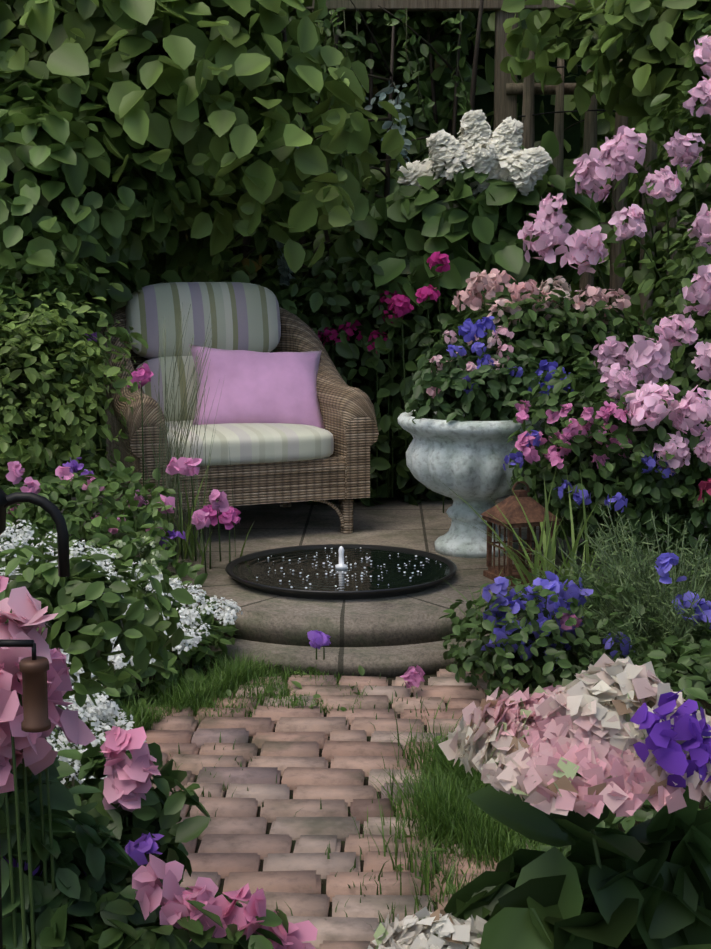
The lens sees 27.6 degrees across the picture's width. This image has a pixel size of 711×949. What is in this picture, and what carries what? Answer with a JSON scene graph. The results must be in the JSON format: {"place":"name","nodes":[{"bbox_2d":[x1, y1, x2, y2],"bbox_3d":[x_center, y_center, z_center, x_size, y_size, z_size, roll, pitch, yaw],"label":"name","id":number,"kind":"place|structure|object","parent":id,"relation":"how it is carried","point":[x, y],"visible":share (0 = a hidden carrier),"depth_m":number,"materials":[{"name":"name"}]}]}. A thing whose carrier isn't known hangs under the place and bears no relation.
{"place":"outdoors","nodes":[
{"label":"outdoors","id":0,"kind":"place"},
{"bbox_2d":[64,669,570,948],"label":"brick path","id":1,"kind":"structure","parent":0,"point":[237,844],"depth_m":3.43,"materials":[{"name":"beige brick"}]},
{"bbox_2d":[79,441,710,832],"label":"flowers","id":2,"kind":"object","parent":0,"point":[707,705],"depth_m":4.22,"materials":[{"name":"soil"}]},
{"bbox_2d":[0,492,69,948],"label":"shepherd hook","id":3,"kind":"object","parent":2,"relation":"on","point":[50,508],"visible":1,"depth_m":1.71,"materials":[{"name":"black metal"}]},
{"bbox_2d":[0,488,7,534],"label":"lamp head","id":4,"kind":"object","parent":3,"relation":"attached to","point":[3,500],"visible":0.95,"depth_m":1.71},
{"bbox_2d":[19,656,50,732],"bbox_3d":[-0.386,0.266,1.745,0.036,0.088,0.036,0,8,1],"label":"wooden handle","id":5,"kind":"object","parent":3,"relation":"attached to","point":[35,697],"visible":1,"depth_m":1.73,"materials":[{"name":"brown wood"}]},
{"bbox_2d":[0,0,710,948],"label":"foliage","id":6,"kind":"object","parent":2,"relation":"on","point":[146,142],"visible":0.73,"depth_m":5.58,"materials":[{"name":"green plant"}]},
{"bbox_2d":[0,35,710,948],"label":"blossoms","id":7,"kind":"object","parent":6,"relation":"attached to","point":[624,737],"visible":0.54,"depth_m":3.44,"materials":[{"name":"pink plant"}]},
{"bbox_2d":[4,0,710,948],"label":"stems","id":8,"kind":"object","parent":2,"relation":"on","point":[388,160],"visible":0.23,"depth_m":5.40,"materials":[{"name":"green plant"}]},
{"bbox_2d":[144,599,649,678],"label":"step","id":9,"kind":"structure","parent":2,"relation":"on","point":[396,661],"depth_m":4.48,"materials":[{"name":"stone"}]},
{"bbox_2d":[28,480,709,646],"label":"terrace","id":10,"kind":"structure","parent":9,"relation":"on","point":[407,619],"depth_m":5.20,"materials":[{"name":"stone"}]},
{"bbox_2d":[98,305,378,533],"bbox_3d":[-0.553,-0.267,6.150,1.041,0.970,0.870,-3,9,-23],"label":"wicker armchair","id":11,"kind":"object","parent":10,"relation":"on","point":[341,473],"visible":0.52,"depth_m":5.92,"materials":[{"name":"brown wicker"}]},
{"bbox_2d":[165,420,333,465],"bbox_3d":[-0.514,-0.140,6.075,0.730,0.158,0.680,-3,9,-23],"label":"seat cushion","id":12,"kind":"object","parent":11,"relation":"on","point":[247,443],"visible":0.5,"depth_m":5.80,"materials":[{"name":"beige fabric"}]},
{"bbox_2d":[135,356,195,421],"bbox_3d":[-0.639,-0.375,6.339,0.670,0.300,0.202,-3,-2,-23],"label":"back cushion","id":13,"kind":"object","parent":12,"relation":"on","point":[156,366],"visible":0.25,"depth_m":6.19,"materials":[{"name":"fabric"}]},
{"bbox_2d":[125,282,280,358],"bbox_3d":[-0.662,-0.670,6.353,0.690,0.340,0.202,-3,-2,-23],"label":"back cushion","id":14,"kind":"object","parent":13,"relation":"on","point":[244,316],"visible":0.81,"depth_m":6.26,"materials":[{"name":"fabric"}]},
{"bbox_2d":[189,344,324,428],"bbox_3d":[-0.412,-0.361,6.136,0.578,0.406,0.150,2,-25,-13],"label":"throw pillow","id":15,"kind":"object","parent":12,"relation":"on","point":[268,387],"visible":0.9,"depth_m":6.07,"materials":[{"name":"fabric"}]},
{"bbox_2d":[225,544,456,599],"bbox_3d":[-0.050,0.344,5.165,0.824,0.040,0.824,0,8,1],"label":"fountain basin rim","id":16,"kind":"object","parent":10,"relation":"on","point":[341,595],"visible":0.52,"depth_m":4.88,"materials":[{"name":"black stone"}]},
{"bbox_2d":[233,548,449,590],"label":"fountain water","id":17,"kind":"structure","parent":16,"relation":"on","point":[392,574],"depth_m":5.14,"materials":[{"name":"black liquid"}]},
{"bbox_2d":[335,546,347,569],"bbox_3d":[-0.050,0.294,5.158,0.044,0.082,0.044,0,8,1],"label":"fountain jet","id":18,"kind":"object","parent":17,"relation":"on","point":[341,565],"visible":1,"depth_m":5.15,"materials":[{"name":"white liquid"}]},
{"bbox_2d":[256,547,440,588],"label":"water droplets","id":19,"kind":"object","parent":17,"relation":"on","point":[367,558],"visible":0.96,"depth_m":5.14,"materials":[{"name":"white"}]},
{"bbox_2d":[398,410,552,557],"bbox_3d":[0.460,0.031,5.605,0.596,0.535,0.596,0,8,1],"label":"stone urn","id":20,"kind":"object","parent":10,"relation":"on","point":[464,460],"visible":0.6,"depth_m":5.40,"materials":[{"name":"grey stone"}]},
{"bbox_2d":[481,481,559,586],"bbox_3d":[0.579,0.197,5.101,0.210,0.350,0.210,-3,9,-21],"label":"lantern","id":21,"kind":"object","parent":10,"relation":"on","point":[510,508],"visible":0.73,"depth_m":5.05,"materials":[{"name":"brown metal"}]},
{"bbox_2d":[292,0,606,129],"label":"pergola","id":22,"kind":"object","parent":2,"relation":"on","point":[505,106],"visible":0.08,"depth_m":7.34,"materials":[{"name":"brown wood"}]},
{"bbox_2d":[342,11,582,471],"bbox_3d":[-2.311,-2.948,8.242,7.200,6.000,0.001,0,8,1],"label":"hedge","id":23,"kind":"object","parent":2,"relation":"on","point":[485,104],"depth_m":8.30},
{"bbox_2d":[506,50,710,480],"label":"picket fence","id":24,"kind":"object","parent":2,"relation":"on","point":[528,89],"visible":0.06,"depth_m":7.36,"materials":[{"name":"brown wood"}]},
{"bbox_2d":[518,65,615,117],"bbox_3d":[1.943,-1.909,7.271,2.252,0.288,0.032,0,8,1],"label":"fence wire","id":25,"kind":"object","parent":24,"relation":"attached to","point":[562,111],"visible":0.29,"depth_m":7.29,"materials":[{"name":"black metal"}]},
{"bbox_2d":[582,134,692,293],"bbox_3d":[4.326,-3.695,9.921,7.600,7.000,0.001,0,8,1],"label":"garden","id":26,"kind":"object","parent":2,"relation":"on","point":[633,254],"depth_m":10.27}
]}

